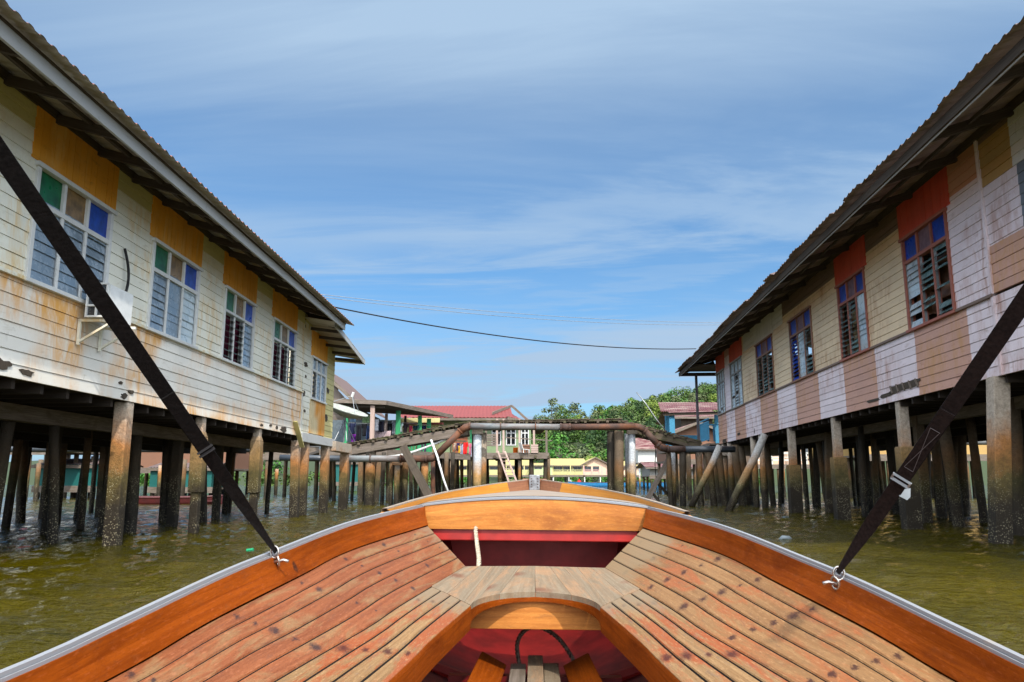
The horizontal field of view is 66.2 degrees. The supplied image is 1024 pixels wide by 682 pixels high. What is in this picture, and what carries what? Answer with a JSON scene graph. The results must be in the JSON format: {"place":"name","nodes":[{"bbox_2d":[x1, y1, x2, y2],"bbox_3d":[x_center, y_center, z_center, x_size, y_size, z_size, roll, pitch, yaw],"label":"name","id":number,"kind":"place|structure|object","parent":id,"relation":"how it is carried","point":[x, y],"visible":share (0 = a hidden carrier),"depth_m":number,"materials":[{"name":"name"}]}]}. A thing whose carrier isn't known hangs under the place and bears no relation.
{"place":"outdoors","nodes":[
{"label":"outdoors","id":0,"kind":"place"},
{"bbox_2d":[5,410,986,484],"bbox_3d":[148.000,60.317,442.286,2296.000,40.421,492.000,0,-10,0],"label":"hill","id":1,"kind":"structure","parent":0,"point":[491,479],"depth_m":229.02,"materials":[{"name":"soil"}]},
{"bbox_2d":[262,382,718,474],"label":"forest","id":2,"kind":"object","parent":1,"relation":"on","point":[636,411],"visible":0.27,"depth_m":286.88,"materials":[{"name":"green plant"}]},
{"bbox_2d":[541,398,563,419],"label":"ridge tree","id":3,"kind":"object","parent":1,"relation":"on","point":[552,404],"visible":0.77,"depth_m":367.95,"materials":[{"name":"green plant"}]},
{"bbox_2d":[553,404,567,418],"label":"ridge tree","id":4,"kind":"object","parent":1,"relation":"on","point":[562,406],"visible":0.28,"depth_m":379.18,"materials":[{"name":"green plant"}]},
{"bbox_2d":[567,402,584,416],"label":"ridge tree","id":5,"kind":"object","parent":1,"relation":"on","point":[573,408],"visible":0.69,"depth_m":371.24,"materials":[{"name":"green plant"}]},
{"bbox_2d":[591,405,604,416],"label":"ridge tree","id":6,"kind":"object","parent":1,"relation":"on","point":[599,408],"visible":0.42,"depth_m":377.78,"materials":[{"name":"green plant"}]},
{"bbox_2d":[497,451,516,480],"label":"ladder","id":7,"kind":"object","parent":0,"point":[504,468],"visible":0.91,"depth_m":46.39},
{"bbox_2d":[0,485,1023,669],"bbox_3d":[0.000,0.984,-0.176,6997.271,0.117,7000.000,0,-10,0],"label":"water","id":8,"kind":"structure","parent":0,"point":[74,582],"depth_m":10.39,"materials":[{"name":"liquid"}]},
{"bbox_2d":[33,463,40,501],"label":"pile","id":9,"kind":"object","parent":8,"relation":"in","point":[37,482],"visible":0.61,"depth_m":39.57,"materials":[{"name":"wood"}]},
{"bbox_2d":[10,452,99,499],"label":"orange edged house","id":10,"kind":"structure","parent":8,"relation":"on","point":[76,460],"depth_m":46.79,"materials":[{"name":"white paint"}]},
{"bbox_2d":[31,458,143,497],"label":"teal shed","id":11,"kind":"structure","parent":8,"relation":"in","point":[72,473],"depth_m":46.30,"materials":[{"name":"paint"}]},
{"bbox_2d":[156,465,161,495],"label":"pile","id":12,"kind":"object","parent":8,"relation":"in","point":[158,481],"visible":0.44,"depth_m":49.59,"materials":[{"name":"wood"}]},
{"bbox_2d":[139,495,222,504],"bbox_3d":[-15.491,7.131,34.788,5.401,0.640,1.300,0,-10,0],"label":"longboat","id":13,"kind":"object","parent":8,"relation":"on","point":[148,500],"visible":0.2,"depth_m":34.23,"materials":[{"name":"red paint"}]},
{"bbox_2d":[0,0,364,545],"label":"cream house","id":14,"kind":"structure","parent":8,"relation":"on","point":[238,324],"depth_m":13.45,"materials":[{"name":"paint"}]},
{"bbox_2d":[22,160,117,305],"bbox_3d":[-6.194,-1.380,11.024,0.180,1.605,2.000,0,-10,1],"label":"window","id":15,"kind":"structure","parent":14,"relation":"in","point":[88,221],"depth_m":10.93,"materials":[{"name":"white paint"}]},
{"bbox_2d":[76,282,135,351],"bbox_3d":[-5.889,-0.334,11.436,0.525,0.880,0.735,0,-10,1],"label":"air conditioner","id":16,"kind":"object","parent":14,"relation":"attached to","point":[122,300],"visible":0.57,"depth_m":11.30,"materials":[{"name":"white plastic"}]},
{"bbox_2d":[124,248,129,291],"bbox_3d":[-6.091,-0.986,12.366,0.042,0.964,0.152,-5,-11,27],"label":"conduit","id":17,"kind":"object","parent":14,"relation":"attached to","point":[128,270],"visible":0.73,"depth_m":12.40,"materials":[{"name":"plastic"}]},
{"bbox_2d":[11,446,268,451],"bbox_3d":[-24.750,4.621,33.713,30.500,0.320,0.320,0,-10,0],"label":"water pipe","id":18,"kind":"object","parent":14,"relation":"attached to","point":[44,450],"depth_m":33.57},
{"bbox_2d":[144,237,203,349],"bbox_3d":[-6.151,-0.801,14.263,0.180,1.605,2.060,0,-10,1],"label":"window","id":19,"kind":"structure","parent":14,"relation":"in","point":[174,280],"depth_m":14.22,"materials":[{"name":"white paint"}]},
{"bbox_2d":[219,285,257,372],"bbox_3d":[-6.149,-0.228,17.473,0.260,1.605,1.980,0,-10,1],"label":"window","id":20,"kind":"structure","parent":14,"relation":"in","point":[239,312],"depth_m":17.61,"materials":[{"name":"white paint"}]},
{"bbox_2d":[270,317,298,389],"bbox_3d":[-6.105,0.364,20.785,0.260,1.605,2.130,0,-10,1],"label":"window","id":21,"kind":"structure","parent":14,"relation":"in","point":[284,338],"depth_m":20.95,"materials":[{"name":"white paint"}]},
{"bbox_2d":[310,355,328,404],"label":"window","id":22,"kind":"structure","parent":14,"relation":"in","point":[319,384],"depth_m":24.40,"materials":[{"name":"white paint"}]},
{"bbox_2d":[333,392,367,441],"bbox_3d":[-6.168,2.846,29.414,1.523,1.863,1.589,0,-10,0],"label":"satellite dish","id":23,"kind":"object","parent":14,"relation":"attached to","point":[345,412],"visible":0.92,"depth_m":29.37,"materials":[{"name":"paint"}]},
{"bbox_2d":[324,297,668,324],"bbox_3d":[1.636,-1.013,28.625,17.876,1.158,0.018,7,-12,-33],"label":"power line","id":24,"kind":"object","parent":14,"relation":"attached to","point":[494,315],"visible":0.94,"depth_m":27.00,"materials":[{"name":"metal"}]},
{"bbox_2d":[334,306,695,348],"bbox_3d":[1.629,-0.327,31.550,20.382,1.102,0.044,9,-14,-43],"label":"power line","id":25,"kind":"object","parent":14,"relation":"attached to","point":[490,334],"visible":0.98,"depth_m":28.96,"materials":[{"name":"black rubber"}]},
{"bbox_2d":[321,294,716,322],"bbox_3d":[1.636,-1.095,28.639,17.883,1.168,0.018,7,-12,-33],"label":"power line","id":26,"kind":"object","parent":14,"relation":"attached to","point":[516,313],"visible":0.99,"depth_m":27.36,"materials":[{"name":"metal"}]},
{"bbox_2d":[180,459,186,495],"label":"pile","id":27,"kind":"object","parent":8,"relation":"in","point":[183,480],"visible":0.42,"depth_m":45.66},
{"bbox_2d":[146,463,224,495],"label":"dark teal shed","id":28,"kind":"structure","parent":8,"relation":"in","point":[152,487],"depth_m":50.19,"materials":[{"name":"paint"}]},
{"bbox_2d":[140,452,263,495],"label":"brown boarded house","id":29,"kind":"structure","parent":8,"relation":"in","point":[148,459],"depth_m":56.30,"materials":[{"name":"paint"}]},
{"bbox_2d":[274,469,278,494],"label":"pile","id":30,"kind":"object","parent":8,"relation":"in","point":[276,482],"visible":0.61,"depth_m":59.78,"materials":[{"name":"wood"}]},
{"bbox_2d":[263,375,388,497],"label":"grey roofed house","id":31,"kind":"structure","parent":8,"relation":"on","point":[346,388],"depth_m":48.16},
{"bbox_2d":[318,462,385,490],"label":"teal building","id":32,"kind":"structure","parent":8,"relation":"on","point":[337,475],"depth_m":78.87,"materials":[{"name":"paint"}]},
{"bbox_2d":[364,450,375,504],"bbox_3d":[-5.983,6.316,32.954,0.463,3.557,0.446,0,-10,0],"label":"pile","id":33,"kind":"object","parent":8,"relation":"in","point":[369,498],"visible":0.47,"depth_m":32.87,"materials":[{"name":"wood"}]},
{"bbox_2d":[380,452,385,503],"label":"pile","id":34,"kind":"object","parent":8,"relation":"in","point":[383,466],"visible":0.54,"depth_m":35.19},
{"bbox_2d":[309,399,469,501],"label":"laundry veranda","id":35,"kind":"object","parent":8,"relation":"in","point":[372,407],"visible":0.25,"depth_m":41.20,"materials":[{"name":"green paint"}]},
{"bbox_2d":[374,431,390,437],"bbox_3d":[-6.455,4.959,39.151,0.825,0.962,0.152,0,-10,0],"label":"sheet","id":36,"kind":"object","parent":35,"relation":"hanging from","point":[382,434],"visible":0.23,"depth_m":39.18,"materials":[{"name":"fabric"}]},
{"bbox_2d":[360,414,423,424],"bbox_3d":[-5.942,4.188,40.652,1.696,0.576,6.842,-7,-13,36],"label":"clothes line","id":37,"kind":"object","parent":35,"relation":"attached to","point":[386,420],"visible":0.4,"depth_m":39.38,"materials":[{"name":"fabric"}]},
{"bbox_2d":[349,423,355,433],"bbox_3d":[-7.711,4.224,37.913,0.341,0.550,0.161,0,-10,0],"label":"shirt","id":38,"kind":"object","parent":37,"relation":"hanging from","point":[352,425],"visible":0.94,"depth_m":37.90,"materials":[{"name":"fabric"}]},
{"bbox_2d":[356,425,360,440],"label":"trousers","id":39,"kind":"object","parent":37,"relation":"hanging from","point":[358,432],"visible":0.97,"depth_m":37.86,"materials":[{"name":"fabric"}]},
{"bbox_2d":[362,424,366,435],"bbox_3d":[-7.186,4.325,38.176,0.290,0.603,0.153,0,-10,0],"label":"shirt","id":40,"kind":"object","parent":37,"relation":"hanging from","point":[364,426],"visible":1,"depth_m":38.20,"materials":[{"name":"fabric"}]},
{"bbox_2d":[362,415,369,422],"bbox_3d":[-7.315,3.883,39.370,0.432,0.474,0.149,0,-10,0],"label":"towel","id":41,"kind":"object","parent":37,"relation":"hanging from","point":[365,419],"visible":0.68,"depth_m":39.37,"materials":[{"name":"fabric"}]},
{"bbox_2d":[366,426,369,439],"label":"trousers","id":42,"kind":"object","parent":37,"relation":"hanging from","point":[367,434],"visible":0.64,"depth_m":38.05,"materials":[{"name":"fabric"}]},
{"bbox_2d":[375,419,378,430],"bbox_3d":[-6.749,4.156,38.868,0.320,0.614,0.161,0,-10,0],"label":"shirt","id":43,"kind":"object","parent":37,"relation":"hanging from","point":[376,424],"visible":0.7,"depth_m":38.87,"materials":[{"name":"fabric"}]},
{"bbox_2d":[378,421,383,431],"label":"trousers","id":44,"kind":"object","parent":37,"relation":"hanging from","point":[380,426],"visible":1,"depth_m":39.06,"materials":[{"name":"fabric"}]},
{"bbox_2d":[392,421,395,434],"bbox_3d":[-5.968,4.414,39.852,0.313,0.679,0.156,0,-10,0],"label":"towel","id":45,"kind":"object","parent":37,"relation":"hanging from","point":[393,427],"visible":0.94,"depth_m":39.84,"materials":[{"name":"fabric"}]},
{"bbox_2d":[403,424,408,432],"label":"shirt","id":46,"kind":"object","parent":37,"relation":"hanging from","point":[405,426],"visible":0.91,"depth_m":41.25,"materials":[{"name":"fabric"}]},
{"bbox_2d":[450,440,471,452],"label":"drying rack","id":47,"kind":"object","parent":35,"relation":"on","point":[463,441],"visible":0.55,"depth_m":46.83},
{"bbox_2d":[463,442,467,453],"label":"shirt","id":48,"kind":"object","parent":47,"relation":"hanging from","point":[465,445],"visible":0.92,"depth_m":46.81,"materials":[{"name":"fabric"}]},
{"bbox_2d":[389,462,393,504],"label":"pile","id":49,"kind":"object","parent":8,"relation":"in","point":[391,469],"visible":0.53,"depth_m":32.87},
{"bbox_2d":[392,462,402,504],"bbox_3d":[-4.785,6.510,32.545,0.400,3.032,0.400,0,-10,0],"label":"pile","id":50,"kind":"object","parent":8,"relation":"in","point":[396,482],"visible":0.56,"depth_m":32.58,"materials":[{"name":"wood"}]},
{"bbox_2d":[400,462,407,502],"bbox_3d":[-4.505,6.306,32.751,0.328,3.511,0.278,0,-10,0],"label":"pile","id":51,"kind":"object","parent":8,"relation":"in","point":[404,485],"visible":0.43,"depth_m":32.72,"materials":[{"name":"wood"}]},
{"bbox_2d":[397,438,448,454],"bbox_3d":[-4.735,4.385,32.942,5.552,1.324,0.100,0,-10,0],"label":"thin pipe","id":52,"kind":"object","parent":51,"relation":"attached to","point":[427,446],"visible":0.3,"depth_m":32.90,"materials":[{"name":"white plastic"}]},
{"bbox_2d":[409,453,412,499],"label":"pile","id":53,"kind":"object","parent":8,"relation":"in","point":[410,485],"visible":0.34,"depth_m":35.79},
{"bbox_2d":[400,444,431,495],"bbox_3d":[-3.803,5.250,31.315,1.946,2.332,0.252,-9,-13,40],"label":"leaning plank","id":54,"kind":"object","parent":8,"relation":"on","point":[416,471],"visible":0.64,"depth_m":31.32,"materials":[{"name":"wood"}]},
{"bbox_2d":[420,462,428,496],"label":"pile","id":55,"kind":"object","parent":8,"relation":"in","point":[424,468],"visible":0.27,"depth_m":32.31,"materials":[{"name":"wood"}]},
{"bbox_2d":[279,422,735,462],"bbox_3d":[-0.178,4.193,32.448,18.763,1.681,0.356,0,-10,0],"label":"water pipe","id":56,"kind":"object","parent":55,"relation":"on","point":[500,426],"visible":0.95,"depth_m":32.37,"materials":[{"name":"metal"}]},
{"bbox_2d":[430,439,448,490],"bbox_3d":[-2.918,5.133,31.898,1.109,2.293,0.108,-7,-12,36],"label":"leaning pole","id":57,"kind":"object","parent":56,"relation":"attached to","point":[439,464],"visible":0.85,"depth_m":31.90,"materials":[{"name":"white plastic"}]},
{"bbox_2d":[431,461,434,493],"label":"pile","id":58,"kind":"object","parent":8,"relation":"in","point":[433,477],"visible":0.38,"depth_m":32.90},
{"bbox_2d":[444,452,448,490],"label":"pile","id":59,"kind":"object","parent":8,"relation":"in","point":[446,466],"visible":0.43,"depth_m":36.06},
{"bbox_2d":[140,470,759,485],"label":"mangrove","id":60,"kind":"object","parent":8,"relation":"in","point":[575,479],"visible":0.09,"depth_m":187.08,"materials":[{"name":"green plant"}]},
{"bbox_2d":[450,452,454,489],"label":"pile","id":61,"kind":"object","parent":8,"relation":"in","point":[452,470],"visible":0.46,"depth_m":35.63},
{"bbox_2d":[401,405,551,491],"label":"red roofed house","id":62,"kind":"structure","parent":8,"relation":"on","point":[502,441],"depth_m":49.63,"materials":[{"name":"white paint"}]},
{"bbox_2d":[452,437,467,452],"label":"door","id":63,"kind":"structure","parent":62,"relation":"in","point":[466,438],"depth_m":49.60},
{"bbox_2d":[492,420,500,445],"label":"window","id":64,"kind":"structure","parent":62,"relation":"in","point":[499,440],"depth_m":49.69,"materials":[{"name":"white paint"}]},
{"bbox_2d":[506,420,515,445],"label":"window","id":65,"kind":"structure","parent":62,"relation":"in","point":[509,442],"depth_m":49.67,"materials":[{"name":"white paint"}]},
{"bbox_2d":[518,442,528,452],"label":"plastic chair","id":66,"kind":"object","parent":62,"relation":"on","point":[520,445],"visible":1,"depth_m":47.06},
{"bbox_2d":[521,430,528,443],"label":"window","id":67,"kind":"structure","parent":62,"relation":"in","point":[524,441],"depth_m":49.69,"materials":[{"name":"white paint"}]},
{"bbox_2d":[521,444,529,452],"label":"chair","id":68,"kind":"object","parent":62,"relation":"on","point":[526,446],"visible":0.53,"depth_m":47.95,"materials":[{"name":"brown paint"}]},
{"bbox_2d":[531,444,537,452],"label":"wooden crate","id":69,"kind":"object","parent":62,"relation":"on","point":[534,448],"visible":1,"depth_m":47.26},
{"bbox_2d":[459,460,528,485],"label":"school building","id":70,"kind":"structure","parent":8,"relation":"on","point":[493,471],"depth_m":157.91,"materials":[{"name":"yellow paint"}]},
{"bbox_2d":[0,475,1023,681],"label":"wooden boat","id":71,"kind":"object","parent":8,"relation":"on","point":[605,585],"visible":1,"depth_m":2.45,"materials":[{"name":"brown wood"}]},
{"bbox_2d":[0,136,279,566],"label":"canopy strap","id":72,"kind":"object","parent":71,"relation":"attached to","point":[19,181],"visible":1,"depth_m":1.74,"materials":[{"name":"black fabric"}]},
{"bbox_2d":[474,526,480,565],"bbox_3d":[-0.177,1.122,4.055,0.030,0.321,0.529,1,-10,-5],"label":"rope","id":73,"kind":"object","parent":71,"relation":"hanging from","point":[478,553],"visible":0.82,"depth_m":4.11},
{"bbox_2d":[515,629,574,663],"bbox_3d":[0.148,1.304,3.321,0.272,0.207,0.063,0,-10,0],"label":"rope","id":74,"kind":"object","parent":71,"relation":"hanging from","point":[553,634],"visible":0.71,"depth_m":3.32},
{"bbox_2d":[830,284,1023,589],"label":"canopy strap","id":75,"kind":"object","parent":71,"relation":"attached to","point":[998,337],"visible":1,"depth_m":1.80,"materials":[{"name":"fabric"}]},
{"bbox_2d":[346,418,701,494],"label":"raised walkway","id":76,"kind":"structure","parent":8,"relation":"in","point":[615,460],"depth_m":32.83,"materials":[{"name":"wood"}]},
{"bbox_2d":[636,392,665,430],"bbox_3d":[5.970,3.024,33.746,1.216,1.707,0.055,-3,-10,15],"label":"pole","id":77,"kind":"object","parent":76,"relation":"on","point":[650,411],"visible":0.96,"depth_m":33.75,"materials":[{"name":"metal"}]},
{"bbox_2d":[534,463,553,476],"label":"lime building","id":78,"kind":"structure","parent":8,"relation":"on","point":[538,468],"depth_m":155.91,"materials":[{"name":"paint"}]},
{"bbox_2d":[537,433,579,479],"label":"waterside tree","id":79,"kind":"object","parent":8,"relation":"on","point":[557,440],"visible":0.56,"depth_m":205.59,"materials":[{"name":"green plant"}]},
{"bbox_2d":[550,458,586,482],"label":"yellow building","id":80,"kind":"structure","parent":8,"relation":"on","point":[565,468],"depth_m":157.99,"materials":[{"name":"paint"}]},
{"bbox_2d":[554,466,561,470],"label":"window","id":81,"kind":"structure","parent":80,"relation":"in","point":[556,468],"depth_m":157.98,"materials":[{"name":"grey glass"}]},
{"bbox_2d":[573,466,581,470],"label":"window","id":82,"kind":"structure","parent":80,"relation":"in","point":[575,468],"depth_m":157.98,"materials":[{"name":"grey glass"}]},
{"bbox_2d":[579,457,606,481],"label":"pink building","id":83,"kind":"structure","parent":8,"relation":"on","point":[595,467],"depth_m":157.95,"materials":[{"name":"pink paint"}]},
{"bbox_2d":[568,481,645,486],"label":"longboat","id":84,"kind":"object","parent":8,"relation":"on","point":[597,484],"visible":0.37,"depth_m":142.79,"materials":[{"name":"blue paint"}]},
{"bbox_2d":[624,461,638,476],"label":"peach building","id":85,"kind":"structure","parent":8,"relation":"on","point":[637,471],"depth_m":159.78,"materials":[{"name":"paint"}]},
{"bbox_2d":[635,438,656,488],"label":"white house","id":86,"kind":"structure","parent":8,"relation":"on","point":[645,450],"depth_m":104.02,"materials":[{"name":"paint"}]},
{"bbox_2d":[638,481,663,487],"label":"longboat","id":87,"kind":"object","parent":8,"relation":"on","point":[649,485],"visible":0.23,"depth_m":117.25,"materials":[{"name":"blue paint"}]},
{"bbox_2d":[636,462,703,489],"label":"house","id":88,"kind":"structure","parent":8,"relation":"in","point":[647,470],"depth_m":90.16,"materials":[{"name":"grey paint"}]},
{"bbox_2d":[666,453,673,505],"bbox_3d":[6.541,6.297,32.366,0.256,3.391,0.211,0,-10,0],"label":"pile","id":89,"kind":"object","parent":8,"relation":"in","point":[669,478],"visible":0.57,"depth_m":32.39,"materials":[{"name":"wood"}]},
{"bbox_2d":[671,453,676,504],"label":"pile","id":90,"kind":"object","parent":8,"relation":"in","point":[673,461],"visible":0.33,"depth_m":32.78,"materials":[{"name":"wood"}]},
{"bbox_2d":[645,458,671,498],"bbox_3d":[6.056,5.744,32.598,1.273,1.930,0.130,2,-10,-10],"label":"leaning plank","id":91,"kind":"object","parent":90,"relation":"attached to","point":[656,481],"visible":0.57,"depth_m":32.53,"materials":[{"name":"wood"}]},
{"bbox_2d":[647,421,714,494],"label":"brown house","id":92,"kind":"structure","parent":8,"relation":"in","point":[690,429],"depth_m":59.72,"materials":[{"name":"paint"}]},
{"bbox_2d":[679,452,685,505],"bbox_3d":[7.010,6.262,32.147,0.352,3.386,0.279,0,-10,0],"label":"pile","id":93,"kind":"object","parent":8,"relation":"in","point":[682,464],"visible":0.61,"depth_m":32.16,"materials":[{"name":"wood"}]},
{"bbox_2d":[656,410,717,492],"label":"ridge house","id":94,"kind":"structure","parent":8,"relation":"in","point":[682,420],"depth_m":69.86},
{"bbox_2d":[658,402,718,499],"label":"blue porch","id":95,"kind":"object","parent":8,"relation":"in","point":[672,407],"visible":0.49,"depth_m":44.70,"materials":[{"name":"paint"}]},
{"bbox_2d":[696,445,703,504],"bbox_3d":[7.878,6.208,32.806,0.296,3.718,0.279,0,-10,0],"label":"pile","id":96,"kind":"object","parent":8,"relation":"in","point":[699,462],"visible":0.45,"depth_m":32.83,"materials":[{"name":"wood"}]},
{"bbox_2d":[689,445,721,506],"bbox_3d":[7.603,5.298,30.791,1.630,2.466,0.267,4,-11,-20],"label":"leaning pole","id":97,"kind":"object","parent":8,"relation":"on","point":[706,475],"visible":0.94,"depth_m":30.71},
{"bbox_2d":[705,453,717,505],"bbox_3d":[8.351,6.345,32.671,0.526,3.419,0.286,0,-10,0],"label":"pile","id":98,"kind":"object","parent":8,"relation":"in","point":[712,489],"visible":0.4,"depth_m":32.62,"materials":[{"name":"wood"}]},
{"bbox_2d":[716,453,727,505],"bbox_3d":[8.729,6.306,32.428,0.531,3.412,0.298,0,-10,0],"label":"pile","id":99,"kind":"object","parent":8,"relation":"in","point":[721,481],"visible":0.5,"depth_m":32.41,"materials":[{"name":"wood"}]},
{"bbox_2d":[725,433,767,510],"bbox_3d":[8.000,4.508,26.769,1.721,2.745,0.262,2,-10,-11],"label":"leaning pole","id":100,"kind":"object","parent":8,"relation":"in","point":[750,466],"visible":0.86,"depth_m":26.69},
{"bbox_2d":[746,449,822,492],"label":"house","id":101,"kind":"structure","parent":8,"relation":"in","point":[775,462],"depth_m":68.14,"materials":[{"name":"pink paint"}]},
{"bbox_2d":[675,16,1023,543],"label":"pink house","id":102,"kind":"structure","parent":8,"relation":"on","point":[888,290],"depth_m":17.40,"materials":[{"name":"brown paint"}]},
{"bbox_2d":[715,368,725,415],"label":"window","id":103,"kind":"structure","parent":102,"relation":"in","point":[720,380],"depth_m":36.56,"materials":[{"name":"grey paint"}]},
{"bbox_2d":[728,356,743,409],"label":"window","id":104,"kind":"structure","parent":102,"relation":"in","point":[735,367],"depth_m":33.23,"materials":[{"name":"grey paint"}]},
{"bbox_2d":[754,333,774,398],"bbox_3d":[9.159,0.946,28.339,0.180,2.015,2.500,-1,-10,4],"label":"window","id":105,"kind":"structure","parent":102,"relation":"in","point":[763,349],"depth_m":28.49,"materials":[{"name":"brown paint"}]},
{"bbox_2d":[787,305,814,383],"bbox_3d":[8.846,0.159,23.929,0.180,2.015,2.380,-1,-10,4],"label":"window","id":106,"kind":"structure","parent":102,"relation":"in","point":[798,325],"depth_m":23.99,"materials":[{"name":"brown paint"}]},
{"bbox_2d":[834,267,869,361],"bbox_3d":[8.540,-0.613,19.609,0.180,2.015,2.000,-1,-10,4],"label":"window","id":107,"kind":"structure","parent":102,"relation":"in","point":[852,289],"depth_m":19.61,"materials":[{"name":"paint"}]},
{"bbox_2d":[749,441,986,444],"bbox_3d":[26.250,4.463,34.757,31.500,0.280,0.280,0,-10,0],"label":"water pipe","id":108,"kind":"object","parent":102,"relation":"attached to","point":[982,442],"visible":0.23,"depth_m":34.63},
{"bbox_2d":[898,207,957,332],"bbox_3d":[8.252,-1.336,15.563,0.180,2.015,2.080,-1,-10,4],"label":"window","id":109,"kind":"structure","parent":102,"relation":"in","point":[931,235],"depth_m":15.68,"materials":[{"name":"paint"}]},
{"bbox_2d":[808,445,986,498],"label":"dark house","id":110,"kind":"structure","parent":8,"relation":"on","point":[982,452],"depth_m":47.19,"materials":[{"name":"paint"}]},
{"bbox_2d":[5,0,1023,461],"label":"sky","id":111,"kind":"structure","parent":0,"point":[644,161],"materials":[{"name":"blue"}]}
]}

